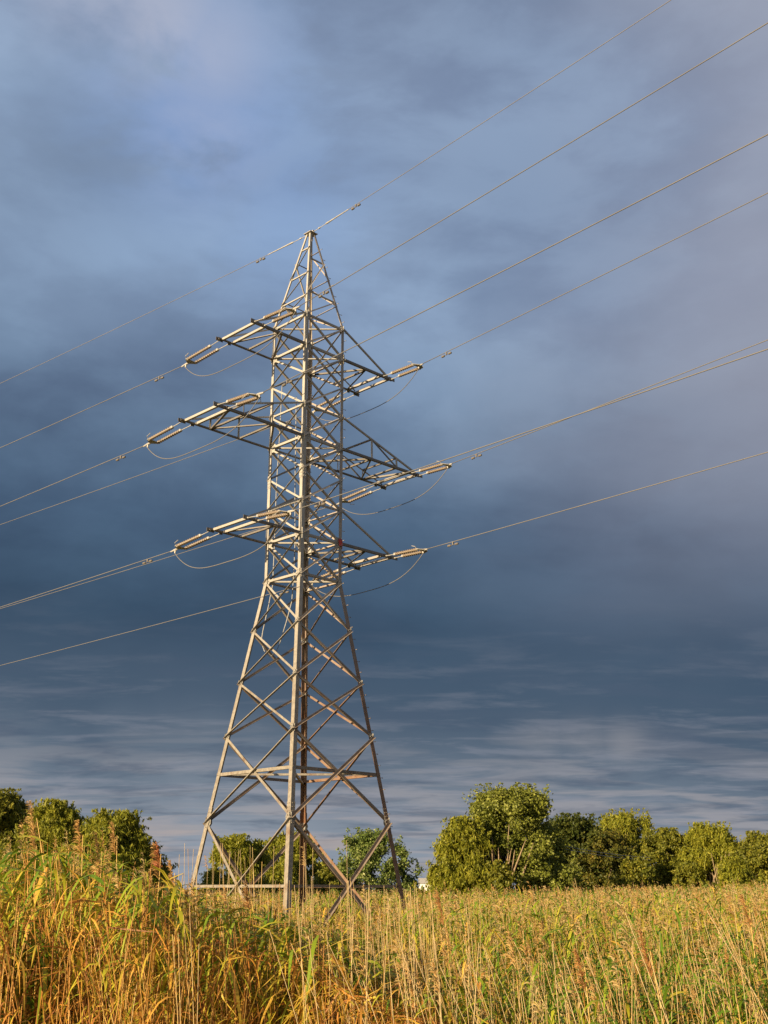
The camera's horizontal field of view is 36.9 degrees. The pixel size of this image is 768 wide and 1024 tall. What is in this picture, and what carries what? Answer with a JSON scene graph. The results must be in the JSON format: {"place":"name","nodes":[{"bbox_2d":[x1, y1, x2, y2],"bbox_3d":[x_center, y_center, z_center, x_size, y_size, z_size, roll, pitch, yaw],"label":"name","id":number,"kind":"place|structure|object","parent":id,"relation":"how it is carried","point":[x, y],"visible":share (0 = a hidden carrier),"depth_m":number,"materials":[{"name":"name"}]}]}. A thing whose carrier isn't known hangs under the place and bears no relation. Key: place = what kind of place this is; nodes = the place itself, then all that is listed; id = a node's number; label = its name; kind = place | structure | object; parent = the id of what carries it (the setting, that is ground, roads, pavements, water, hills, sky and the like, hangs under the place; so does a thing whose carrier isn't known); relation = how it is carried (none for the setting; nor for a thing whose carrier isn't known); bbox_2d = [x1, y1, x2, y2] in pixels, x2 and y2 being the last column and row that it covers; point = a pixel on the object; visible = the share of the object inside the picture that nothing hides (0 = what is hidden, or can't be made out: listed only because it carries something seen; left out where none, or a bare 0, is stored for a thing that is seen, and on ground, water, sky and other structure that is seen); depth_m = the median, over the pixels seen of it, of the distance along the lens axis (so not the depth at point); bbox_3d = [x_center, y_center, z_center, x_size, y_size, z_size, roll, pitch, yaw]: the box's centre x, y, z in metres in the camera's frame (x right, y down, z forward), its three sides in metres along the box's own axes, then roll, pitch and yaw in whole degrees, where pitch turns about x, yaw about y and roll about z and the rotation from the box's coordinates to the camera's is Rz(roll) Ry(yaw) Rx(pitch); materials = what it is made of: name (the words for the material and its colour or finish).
{"place":"outdoors","nodes":[
{"label":"outdoors","id":0,"kind":"place"},
{"bbox_2d":[0,835,767,1023],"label":"reed","id":1,"kind":"object","parent":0,"point":[41,920],"depth_m":7.43,"materials":[{"name":"plant"}]},
{"bbox_2d":[0,822,767,1023],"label":"reed plumes","id":2,"kind":"object","parent":1,"relation":"attached to","point":[509,944],"visible":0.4,"depth_m":10.22,"materials":[{"name":"beige plant"}]},
{"bbox_2d":[0,0,767,888],"label":"sky","id":3,"kind":"structure","parent":0,"point":[610,653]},
{"bbox_2d":[418,878,428,890],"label":"house","id":4,"kind":"structure","parent":0,"point":[421,881],"depth_m":407.11,"materials":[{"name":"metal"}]},
{"bbox_3d":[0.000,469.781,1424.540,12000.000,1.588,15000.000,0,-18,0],"label":"ground","id":5,"kind":"structure","parent":0,"visible":0},
{"bbox_2d":[0,787,36,838],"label":"willow tree","id":6,"kind":"object","parent":5,"relation":"on","point":[13,807],"visible":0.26,"depth_m":63.45,"materials":[{"name":"green plant"}]},
{"bbox_2d":[0,835,47,1020],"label":"reed plant","id":7,"kind":"object","parent":5,"relation":"on","point":[32,849],"visible":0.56,"depth_m":8.47,"materials":[{"name":"beige plant"}]},
{"bbox_2d":[14,800,79,1023],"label":"reed plant","id":8,"kind":"object","parent":5,"relation":"on","point":[32,832],"visible":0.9,"depth_m":8.34,"materials":[{"name":"brown plant"}]},
{"bbox_2d":[10,798,85,879],"bbox_3d":[-16.805,18.804,59.221,6.505,7.967,6.410,0,-18,0],"label":"willow tree","id":9,"kind":"object","parent":5,"relation":"on","point":[56,817],"visible":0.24,"depth_m":59.28,"materials":[{"name":"green plant"}]},
{"bbox_2d":[55,820,95,1022],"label":"reed plant","id":10,"kind":"object","parent":5,"relation":"on","point":[78,837],"visible":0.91,"depth_m":8.01,"materials":[{"name":"brown plant"}]},
{"bbox_2d":[0,825,171,871],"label":"willow tree","id":11,"kind":"object","parent":5,"relation":"on","point":[4,840],"visible":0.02,"depth_m":60.49,"materials":[{"name":"green plant"}]},
{"bbox_2d":[61,831,135,1022],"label":"reed plant","id":12,"kind":"object","parent":5,"relation":"on","point":[98,870],"visible":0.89,"depth_m":8.09,"materials":[{"name":"beige plant"}]},
{"bbox_2d":[69,807,181,893],"bbox_3d":[-13.646,18.335,56.791,6.478,7.280,7.255,0,-18,0],"label":"willow tree","id":13,"kind":"object","parent":5,"relation":"on","point":[132,839],"visible":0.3,"depth_m":57.04,"materials":[{"name":"green plant"}]},
{"bbox_2d":[100,821,157,992],"bbox_3d":[-1.991,3.547,8.275,0.613,2.576,0.235,-5,-19,16],"label":"reed plant","id":14,"kind":"object","parent":5,"relation":"on","point":[113,842],"visible":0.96,"depth_m":8.69,"materials":[{"name":"brown plant"}]},
{"bbox_2d":[128,842,161,1015],"bbox_3d":[-1.604,3.550,8.021,0.568,2.409,0.236,7,-19,-21],"label":"reed plant","id":15,"kind":"object","parent":5,"relation":"on","point":[157,865],"visible":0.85,"depth_m":8.28,"materials":[{"name":"beige plant"}]},
{"bbox_2d":[151,846,170,873],"bbox_3d":[-12.819,20.969,62.300,4.053,5.700,3.046,9,-20,-26],"label":"bush","id":16,"kind":"object","parent":5,"relation":"on","point":[164,865],"depth_m":62.87,"materials":[{"name":"green plant"}]},
{"bbox_2d":[148,842,177,912],"bbox_3d":[-1.712,3.781,8.743,0.607,2.441,0.184,0,-18,0],"label":"reed plant","id":17,"kind":"object","parent":5,"relation":"on","point":[156,870],"visible":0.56,"depth_m":9.04,"materials":[{"name":"brown plant"}]},
{"bbox_2d":[153,860,175,979],"bbox_3d":[-1.561,3.725,8.352,0.526,2.296,0.304,13,-22,-34],"label":"reed plant","id":18,"kind":"object","parent":5,"relation":"on","point":[169,864],"visible":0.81,"depth_m":8.62,"materials":[{"name":"brown plant"}]},
{"bbox_2d":[174,889,219,1023],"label":"reed plant","id":19,"kind":"object","parent":5,"relation":"on","point":[188,918],"visible":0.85,"depth_m":7.21,"materials":[{"name":"beige plant"}]},
{"bbox_2d":[197,833,276,902],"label":"willow tree","id":20,"kind":"object","parent":5,"relation":"on","point":[234,844],"visible":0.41,"depth_m":73.88,"materials":[{"name":"green plant"}]},
{"bbox_2d":[233,881,287,993],"bbox_3d":[-0.906,3.826,8.402,0.516,2.156,0.301,-3,-18,8],"label":"reed plant","id":21,"kind":"object","parent":5,"relation":"on","point":[246,898],"visible":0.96,"depth_m":8.75,"materials":[{"name":"beige plant"}]},
{"bbox_2d":[264,860,298,902],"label":"bush","id":22,"kind":"object","parent":5,"relation":"on","point":[279,868],"visible":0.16,"depth_m":69.95,"materials":[{"name":"green plant"}]},
{"bbox_2d":[263,830,334,893],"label":"willow tree","id":23,"kind":"object","parent":5,"relation":"on","point":[278,844],"visible":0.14,"depth_m":79.86,"materials":[{"name":"green plant"}]},
{"bbox_2d":[178,230,421,929],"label":"transmission tower","id":24,"kind":"structure","parent":5,"relation":"on","point":[302,535],"depth_m":47.40,"materials":[{"name":"metal"}]},
{"bbox_2d":[143,421,190,446],"bbox_3d":[-9.002,-3.133,47.279,2.756,0.482,0.748,-15,-23,38],"label":"insulator string","id":25,"kind":"object","parent":24,"relation":"attached to","point":[150,440],"visible":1,"depth_m":47.33,"materials":[{"name":"metal"}]},
{"bbox_2d":[0,446,142,506],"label":"conductor wire","id":26,"kind":"object","parent":25,"relation":"attached to","point":[72,476],"visible":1,"depth_m":50.96,"materials":[{"name":"metal"}]},
{"bbox_2d":[147,397,259,458],"bbox_3d":[-7.296,-2.971,45.225,7.365,1.175,0.153,-17,-25,42],"label":"jumper wire","id":27,"kind":"object","parent":25,"relation":"hanging from","point":[210,443],"visible":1,"depth_m":44.47,"materials":[{"name":"metal"}]},
{"bbox_2d":[170,532,219,552],"bbox_3d":[-7.821,1.264,47.080,2.756,0.482,0.748,-15,-23,38],"label":"insulator string","id":28,"kind":"object","parent":24,"relation":"attached to","point":[179,545],"visible":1,"depth_m":47.09,"materials":[{"name":"metal"}]},
{"bbox_2d":[1,551,169,606],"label":"conductor wire","id":29,"kind":"object","parent":28,"relation":"attached to","point":[88,578],"visible":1,"depth_m":51.28,"materials":[{"name":"metal"}]},
{"bbox_2d":[181,340,227,366],"bbox_3d":[-7.835,-6.770,49.699,2.756,0.482,0.748,-15,-23,38],"label":"insulator string","id":30,"kind":"object","parent":24,"relation":"attached to","point":[188,360],"visible":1,"depth_m":49.73,"materials":[{"name":"metal"}]},
{"bbox_2d":[0,366,180,447],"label":"conductor wire","id":31,"kind":"object","parent":30,"relation":"attached to","point":[90,407],"visible":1,"depth_m":54.32,"materials":[{"name":"metal"}]},
{"bbox_2d":[185,311,295,375],"bbox_3d":[-6.129,-6.608,47.645,7.365,1.175,0.153,-17,-25,42],"label":"jumper wire","id":32,"kind":"object","parent":30,"relation":"hanging from","point":[248,357],"visible":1,"depth_m":46.80,"materials":[{"name":"metal"}]},
{"bbox_2d":[217,392,263,408],"bbox_3d":[-5.382,-4.252,43.867,0.748,0.482,2.756,15,-23,-39],"label":"insulator string","id":33,"kind":"object","parent":24,"relation":"attached to","point":[249,400],"visible":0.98,"depth_m":43.77,"materials":[{"name":"metal"}]},
{"bbox_2d":[264,134,767,391],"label":"conductor wire","id":34,"kind":"object","parent":33,"relation":"attached to","point":[533,255],"visible":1,"depth_m":32.76,"materials":[{"name":"metal"}]},
{"bbox_2d":[282,380,292,386],"bbox_3d":[-3.505,-4.699,41.720,0.100,0.184,0.602,15,-23,-38],"label":"vibration damper","id":35,"kind":"object","parent":34,"relation":"attached to","point":[287,382],"visible":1,"depth_m":41.71,"materials":[{"name":"metal"}]},
{"bbox_2d":[247,510,295,520],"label":"insulator string","id":36,"kind":"object","parent":24,"relation":"attached to","point":[279,515],"visible":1,"depth_m":43.57,"materials":[{"name":"metal"}]},
{"bbox_2d":[175,515,290,567],"bbox_3d":[-6.115,1.426,45.026,7.365,1.175,0.153,-17,-25,42],"label":"jumper wire","id":37,"kind":"object","parent":36,"relation":"hanging from","point":[239,557],"visible":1,"depth_m":44.19,"materials":[{"name":"metal"}]},
{"bbox_2d":[295,348,767,509],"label":"conductor wire","id":38,"kind":"object","parent":36,"relation":"attached to","point":[546,425],"visible":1,"depth_m":33.49,"materials":[{"name":"metal"}]},
{"bbox_2d":[314,502,325,507],"bbox_3d":[-2.312,-0.280,41.524,0.100,0.187,0.602,15,-23,-39],"label":"vibration damper","id":39,"kind":"object","parent":38,"relation":"attached to","point":[320,503],"visible":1,"depth_m":41.51,"materials":[{"name":"metal"}]},
{"bbox_2d":[254,306,299,325],"bbox_3d":[-4.215,-7.889,46.287,0.748,0.482,2.756,15,-23,-39],"label":"insulator string","id":40,"kind":"object","parent":24,"relation":"attached to","point":[281,310],"visible":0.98,"depth_m":46.19,"materials":[{"name":"metal"}]},
{"bbox_2d":[300,22,767,305],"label":"conductor wire","id":41,"kind":"object","parent":40,"relation":"attached to","point":[549,155],"visible":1,"depth_m":35.93,"materials":[{"name":"metal"}]},
{"bbox_2d":[261,389,296,656],"bbox_3d":[-4.406,0.109,49.005,1.332,12.278,0.044,0,-18,0],"label":"slack cable","id":42,"kind":"object","parent":24,"relation":"hanging from","point":[274,537],"visible":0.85,"depth_m":48.50,"materials":[{"name":"grey metal"}]},
{"bbox_2d":[268,236,305,254],"bbox_3d":[-4.478,-12.424,53.504,2.620,0.084,0.084,-15,-24,39],"label":"earth wire clamp","id":43,"kind":"object","parent":24,"relation":"attached to","point":[286,245],"visible":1,"depth_m":53.53,"materials":[{"name":"metal"}]},
{"bbox_2d":[0,255,266,383],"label":"earth wire","id":44,"kind":"object","parent":43,"relation":"attached to","point":[138,317],"visible":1,"depth_m":60.28,"materials":[{"name":"grey metal"}]},
{"bbox_2d":[313,209,348,231],"bbox_3d":[-2.387,-13.033,51.485,0.084,0.140,2.619,15,-23,-38],"label":"earth wire clamp","id":45,"kind":"object","parent":24,"relation":"attached to","point":[332,219],"visible":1,"depth_m":51.39,"materials":[{"name":"metal"}]},
{"bbox_2d":[349,0,670,208],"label":"earth wire","id":46,"kind":"object","parent":45,"relation":"attached to","point":[517,100],"visible":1,"depth_m":42.88,"materials":[{"name":"grey metal"}]},
{"bbox_2d":[312,566,353,585],"bbox_3d":[-2.456,2.935,52.177,2.756,0.482,0.748,-15,-23,38],"label":"insulator string","id":47,"kind":"object","parent":24,"relation":"attached to","point":[334,571],"visible":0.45,"depth_m":52.01,"materials":[{"name":"ceramic"}]},
{"bbox_2d":[0,587,295,665],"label":"conductor wire","id":48,"kind":"object","parent":47,"relation":"attached to","point":[146,627],"visible":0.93,"depth_m":59.63,"materials":[{"name":"metal"}]},
{"bbox_2d":[312,391,354,413],"bbox_3d":[-2.562,-5.128,54.709,2.756,0.482,0.748,-15,-23,38],"label":"insulator string","id":49,"kind":"object","parent":24,"relation":"attached to","point":[325,402],"visible":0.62,"depth_m":54.62,"materials":[{"name":"ceramic"}]},
{"bbox_2d":[0,416,301,524],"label":"conductor wire","id":50,"kind":"object","parent":49,"relation":"attached to","point":[143,473],"visible":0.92,"depth_m":63.09,"materials":[{"name":"metal"}]},
{"bbox_2d":[337,485,380,504],"bbox_3d":[-1.290,-0.731,54.607,2.756,0.482,0.748,-15,-23,38],"label":"insulator string","id":51,"kind":"object","parent":24,"relation":"attached to","point":[355,494],"visible":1,"depth_m":54.59,"materials":[{"name":"ceramic"}]},
{"bbox_2d":[0,506,330,608],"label":"conductor wire","id":52,"kind":"object","parent":51,"relation":"attached to","point":[150,562],"visible":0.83,"depth_m":63.77,"materials":[{"name":"metal"}]},
{"bbox_2d":[383,362,422,379],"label":"insulator string","id":53,"kind":"object","parent":24,"relation":"attached to","point":[420,366],"visible":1,"depth_m":51.33,"materials":[{"name":"ceramic"}]},
{"bbox_2d":[316,368,418,420],"bbox_3d":[-0.894,-5.091,52.940,6.985,1.060,0.153,-17,-25,42],"label":"jumper wire","id":54,"kind":"object","parent":53,"relation":"hanging from","point":[381,404],"visible":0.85,"depth_m":51.99,"materials":[{"name":"metal"}]},
{"bbox_2d":[423,193,767,363],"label":"conductor wire","id":55,"kind":"object","parent":53,"relation":"attached to","point":[604,274],"visible":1,"depth_m":43.09,"materials":[{"name":"metal"}]},
{"bbox_2d":[386,546,427,558],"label":"insulator string","id":56,"kind":"object","parent":24,"relation":"attached to","point":[409,552],"visible":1,"depth_m":48.83,"materials":[{"name":"ceramic"}]},
{"bbox_2d":[313,554,422,596],"bbox_3d":[-0.788,2.972,50.408,6.985,1.060,0.153,-17,-25,42],"label":"jumper wire","id":57,"kind":"object","parent":56,"relation":"hanging from","point":[378,587],"visible":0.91,"depth_m":49.70,"materials":[{"name":"metal"}]},
{"bbox_2d":[427,452,767,548],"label":"conductor wire","id":58,"kind":"object","parent":56,"relation":"attached to","point":[603,499],"visible":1,"depth_m":41.43,"materials":[{"name":"metal"}]},
{"bbox_2d":[411,461,451,475],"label":"insulator string","id":59,"kind":"object","parent":24,"relation":"attached to","point":[446,466],"visible":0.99,"depth_m":51.21,"materials":[{"name":"ceramic"}]},
{"bbox_2d":[342,468,447,514],"bbox_3d":[0.379,-0.694,52.838,6.985,1.060,0.153,-17,-25,42],"label":"jumper wire","id":60,"kind":"object","parent":59,"relation":"hanging from","point":[401,504],"visible":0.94,"depth_m":52.43,"materials":[{"name":"metal"}]},
{"bbox_2d":[452,340,767,463],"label":"conductor wire","id":61,"kind":"object","parent":59,"relation":"attached to","point":[619,398],"visible":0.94,"depth_m":43.55,"materials":[{"name":"metal"}]},
{"bbox_2d":[279,924,327,1022],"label":"reed plant","id":62,"kind":"object","parent":5,"relation":"on","point":[320,948],"visible":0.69,"depth_m":7.52,"materials":[{"name":"beige plant"}]},
{"bbox_2d":[307,867,343,913],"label":"bush","id":63,"kind":"object","parent":5,"relation":"on","point":[325,876],"visible":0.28,"depth_m":72.07,"materials":[{"name":"green plant"}]},
{"bbox_2d":[326,827,425,898],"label":"silver poplar","id":64,"kind":"object","parent":5,"relation":"on","point":[360,844],"visible":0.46,"depth_m":75.83,"materials":[{"name":"green plant"}]},
{"bbox_2d":[421,890,479,997],"bbox_3d":[0.473,3.804,8.226,0.483,2.091,0.260,7,-19,-21],"label":"reed plant","id":65,"kind":"object","parent":5,"relation":"on","point":[439,905],"visible":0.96,"depth_m":8.54,"materials":[{"name":"beige plant"}]},
{"bbox_2d":[411,815,496,905],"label":"willow tree","id":66,"kind":"object","parent":5,"relation":"on","point":[462,847],"visible":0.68,"depth_m":67.30,"materials":[{"name":"green plant"}]},
{"bbox_2d":[481,859,517,898],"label":"bush","id":67,"kind":"object","parent":5,"relation":"on","point":[497,878],"visible":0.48,"depth_m":65.36,"materials":[{"name":"green plant"}]},
{"bbox_2d":[462,782,594,897],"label":"poplar tree","id":68,"kind":"object","parent":5,"relation":"on","point":[536,856],"visible":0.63,"depth_m":69.84,"materials":[{"name":"green plant"}]},
{"bbox_2d":[555,860,581,890],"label":"bush","id":69,"kind":"object","parent":5,"relation":"on","point":[563,861],"depth_m":76.13,"materials":[{"name":"green plant"}]},
{"bbox_2d":[572,948,589,1022],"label":"reed plant","id":70,"kind":"object","parent":5,"relation":"on","point":[581,972],"visible":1,"depth_m":5.98,"materials":[{"name":"beige plant"}]},
{"bbox_2d":[543,812,625,891],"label":"dark tree","id":71,"kind":"object","parent":5,"relation":"on","point":[575,828],"visible":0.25,"depth_m":87.52,"materials":[{"name":"green plant"}]},
{"bbox_2d":[569,827,642,890],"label":"autumn tree","id":72,"kind":"object","parent":5,"relation":"on","point":[616,841],"visible":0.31,"depth_m":86.72,"materials":[{"name":"green plant"}]},
{"bbox_2d":[595,808,655,875],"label":"willow tree","id":73,"kind":"object","parent":5,"relation":"on","point":[629,825],"visible":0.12,"depth_m":94.68,"materials":[{"name":"green plant"}]},
{"bbox_2d":[610,856,660,894],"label":"bush","id":74,"kind":"object","parent":5,"relation":"on","point":[639,868],"visible":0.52,"depth_m":73.99,"materials":[{"name":"green plant"}]},
{"bbox_2d":[636,930,689,1023],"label":"reed plant","id":75,"kind":"object","parent":5,"relation":"on","point":[647,962],"visible":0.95,"depth_m":6.57,"materials":[{"name":"beige plant"}]},
{"bbox_2d":[631,827,698,890],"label":"olive tree","id":76,"kind":"object","parent":5,"relation":"on","point":[661,843],"visible":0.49,"depth_m":83.23,"materials":[{"name":"green plant"}]},
{"bbox_2d":[668,860,715,890],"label":"bush","id":77,"kind":"object","parent":5,"relation":"on","point":[686,871],"visible":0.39,"depth_m":74.02,"materials":[{"name":"green plant"}]},
{"bbox_2d":[667,820,741,888],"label":"willow tree","id":78,"kind":"object","parent":5,"relation":"on","point":[710,845],"visible":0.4,"depth_m":81.71,"materials":[{"name":"green plant"}]},
{"bbox_2d":[718,894,759,1007],"bbox_3d":[2.560,3.689,7.871,0.636,2.047,0.273,0,-18,0],"label":"reed plant","id":79,"kind":"object","parent":5,"relation":"on","point":[742,900],"visible":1,"depth_m":8.06,"materials":[{"name":"beige plant"}]},
{"bbox_2d":[715,855,766,888],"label":"bush","id":80,"kind":"object","parent":5,"relation":"on","point":[729,869],"visible":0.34,"depth_m":73.16,"materials":[{"name":"green plant"}]},
{"bbox_2d":[723,830,767,886],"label":"olive tree","id":81,"kind":"object","parent":5,"relation":"on","point":[753,849],"visible":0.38,"depth_m":78.82,"materials":[{"name":"green plant"}]},
{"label":"utility pole","id":82,"kind":"object","parent":5,"relation":"on","visible":0},
{"bbox_2d":[567,846,651,857],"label":"overhead wire","id":83,"kind":"object","parent":82,"relation":"attached to","point":[609,853],"visible":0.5,"depth_m":79.45,"materials":[{"name":"grey metal"}]},
{"bbox_2d":[568,849,668,860],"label":"overhead wire","id":84,"kind":"object","parent":82,"relation":"attached to","point":[611,856],"visible":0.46,"depth_m":79.15,"materials":[{"name":"grey metal"}]}
]}

